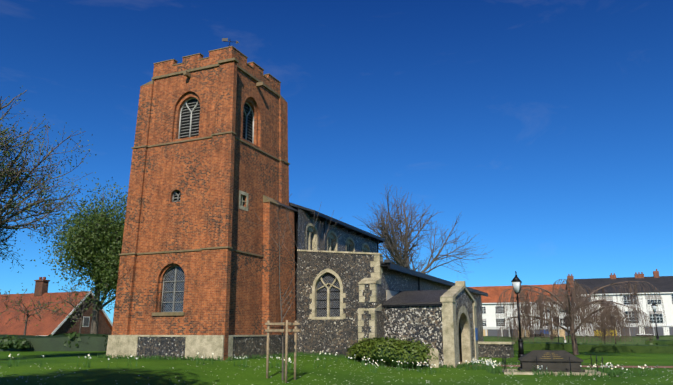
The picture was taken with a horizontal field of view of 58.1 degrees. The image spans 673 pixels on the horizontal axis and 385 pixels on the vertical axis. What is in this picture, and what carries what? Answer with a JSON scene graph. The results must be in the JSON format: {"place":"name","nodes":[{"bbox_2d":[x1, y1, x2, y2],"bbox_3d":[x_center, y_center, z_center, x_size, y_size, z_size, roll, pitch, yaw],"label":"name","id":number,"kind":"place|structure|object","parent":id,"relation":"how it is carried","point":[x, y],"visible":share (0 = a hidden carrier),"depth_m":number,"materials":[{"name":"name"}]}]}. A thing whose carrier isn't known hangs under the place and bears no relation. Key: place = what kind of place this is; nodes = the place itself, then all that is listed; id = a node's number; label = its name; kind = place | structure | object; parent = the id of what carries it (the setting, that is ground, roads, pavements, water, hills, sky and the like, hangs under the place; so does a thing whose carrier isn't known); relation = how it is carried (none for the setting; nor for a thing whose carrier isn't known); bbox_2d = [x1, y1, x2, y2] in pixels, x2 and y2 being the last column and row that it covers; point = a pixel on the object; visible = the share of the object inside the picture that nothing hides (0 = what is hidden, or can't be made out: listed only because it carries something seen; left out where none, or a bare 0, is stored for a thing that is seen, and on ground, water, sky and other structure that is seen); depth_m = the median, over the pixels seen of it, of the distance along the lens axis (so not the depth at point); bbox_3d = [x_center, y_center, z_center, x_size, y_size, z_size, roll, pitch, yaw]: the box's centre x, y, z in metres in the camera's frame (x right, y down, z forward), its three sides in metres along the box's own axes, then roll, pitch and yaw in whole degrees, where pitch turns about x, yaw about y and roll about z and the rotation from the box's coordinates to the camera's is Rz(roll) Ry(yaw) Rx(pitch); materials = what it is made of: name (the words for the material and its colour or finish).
{"place":"outdoors","nodes":[
{"label":"outdoors","id":0,"kind":"place"},
{"bbox_2d":[106,38,297,359],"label":"tower","id":1,"kind":"structure","parent":0,"point":[198,271],"depth_m":30.14,"materials":[{"name":"brick"}]},
{"bbox_2d":[0,340,672,384],"bbox_3d":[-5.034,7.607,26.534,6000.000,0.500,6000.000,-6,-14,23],"label":"ground","id":2,"kind":"structure","parent":0,"point":[158,372],"depth_m":22.38,"materials":[{"name":"green plant"}]},
{"bbox_2d":[0,335,32,348],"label":"shrub","id":3,"kind":"object","parent":2,"relation":"on","point":[13,341],"visible":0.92,"depth_m":38.50,"materials":[{"name":"green plant"}]},
{"bbox_2d":[0,284,64,334],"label":"tree","id":4,"kind":"object","parent":2,"relation":"on","point":[28,311],"visible":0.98,"depth_m":41.05,"materials":[{"name":"brown plant"}]},
{"bbox_2d":[0,86,98,272],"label":"bare tree","id":5,"kind":"object","parent":2,"relation":"on","point":[14,177],"visible":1,"depth_m":26.01,"materials":[{"name":"brown plant"}]},
{"bbox_2d":[0,277,112,335],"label":"house","id":6,"kind":"structure","parent":2,"relation":"on","point":[49,325],"depth_m":66.81,"materials":[{"name":"tile"}]},
{"bbox_2d":[56,332,80,346],"bbox_3d":[-17.659,9.843,39.915,3.219,1.306,1.508,-6,-14,23],"label":"shrub","id":7,"kind":"object","parent":2,"relation":"on","point":[74,334],"visible":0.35,"depth_m":39.28,"materials":[{"name":"green plant"}]},
{"bbox_2d":[45,283,101,333],"bbox_3d":[-17.941,8.375,41.304,3.339,4.660,4.809,0,-13,1],"label":"tree","id":8,"kind":"object","parent":2,"relation":"on","point":[74,307],"visible":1,"depth_m":41.11,"materials":[{"name":"brown plant"}]},
{"bbox_2d":[31,177,127,333],"bbox_3d":[-19.442,6.718,53.303,13.467,16.352,15.058,-6,-14,23],"label":"leafy tree","id":9,"kind":"object","parent":2,"relation":"on","point":[94,248],"visible":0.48,"depth_m":50.56,"materials":[{"name":"green plant"}]},
{"bbox_2d":[265,320,299,382],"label":"tree stakes","id":10,"kind":"object","parent":2,"relation":"on","point":[295,330],"visible":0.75,"depth_m":20.49,"materials":[{"name":"brown wood"}]},
{"bbox_2d":[245,191,354,379],"bbox_3d":[-1.350,3.166,21.793,4.042,6.749,1.852,1,-13,-3],"label":"young tree","id":11,"kind":"object","parent":2,"relation":"on","point":[282,378],"visible":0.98,"depth_m":21.27,"materials":[{"name":"brown plant"}]},
{"bbox_2d":[0,334,672,353],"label":"hedges","id":12,"kind":"object","parent":2,"relation":"on","point":[663,344],"visible":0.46,"depth_m":51.92,"materials":[{"name":"green plant"}]},
{"bbox_2d":[4,350,672,384],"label":"flowers","id":13,"kind":"object","parent":2,"relation":"on","point":[473,363],"visible":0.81,"depth_m":26.34,"materials":[{"name":"white plant"}]},
{"bbox_2d":[289,202,487,367],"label":"church","id":14,"kind":"structure","parent":2,"relation":"on","point":[359,292],"depth_m":32.42,"materials":[{"name":"stone"}]},
{"bbox_2d":[346,335,438,367],"bbox_3d":[2.527,7.603,29.074,4.889,1.480,2.134,-6,-14,23],"label":"bush","id":15,"kind":"object","parent":2,"relation":"on","point":[400,350],"visible":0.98,"depth_m":28.42,"materials":[{"name":"green plant"}]},
{"bbox_2d":[353,187,492,279],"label":"bare tree","id":16,"kind":"object","parent":2,"relation":"on","point":[390,244],"visible":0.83,"depth_m":85.98,"materials":[{"name":"brown plant"}]},
{"bbox_2d":[478,341,514,357],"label":"stone wall","id":17,"kind":"structure","parent":2,"relation":"on","point":[487,349],"depth_m":41.66,"materials":[{"name":"stone"}]},
{"bbox_2d":[511,271,524,357],"bbox_3d":[12.651,8.411,42.072,0.840,5.930,0.636,-6,-14,23],"label":"lamp","id":18,"kind":"object","parent":2,"relation":"on","point":[516,281],"visible":0.96,"depth_m":42.14,"materials":[{"name":"black metal"}]},
{"bbox_2d":[502,350,605,375],"bbox_3d":[9.140,7.270,25.960,3.956,0.986,2.580,-3,-13,12],"label":"chest tomb","id":19,"kind":"object","parent":2,"relation":"on","point":[555,361],"visible":0.9,"depth_m":25.45,"materials":[{"name":"stone"}]},
{"bbox_2d":[495,278,667,354],"bbox_3d":[18.785,9.725,46.997,12.183,5.614,13.610,-6,-14,23],"label":"weeping tree","id":20,"kind":"object","parent":2,"relation":"on","point":[605,323],"visible":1,"depth_m":45.92,"materials":[{"name":"brown plant"}]},
{"bbox_2d":[651,301,658,339],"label":"lamp","id":21,"kind":"object","parent":2,"relation":"on","point":[654,311],"visible":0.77,"depth_m":80.17,"materials":[{"name":"black metal"}]},
{"bbox_2d":[0,0,672,322],"label":"sky","id":22,"kind":"structure","parent":0,"point":[547,125],"materials":[{"name":"blue"}]},
{"bbox_2d":[469,269,672,342],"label":"terrace","id":23,"kind":"structure","parent":0,"point":[663,285],"depth_m":99.04,"materials":[{"name":"white paint"}]},
{"bbox_2d":[477,365,672,367],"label":"path","id":24,"kind":"structure","parent":0,"point":[605,366],"depth_m":30.64,"materials":[{"name":"grey concrete"}]},
{"bbox_2d":[529,316,652,343],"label":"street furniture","id":25,"kind":"object","parent":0,"point":[594,331],"visible":0.12,"depth_m":86.45,"materials":[{"name":"metal"}]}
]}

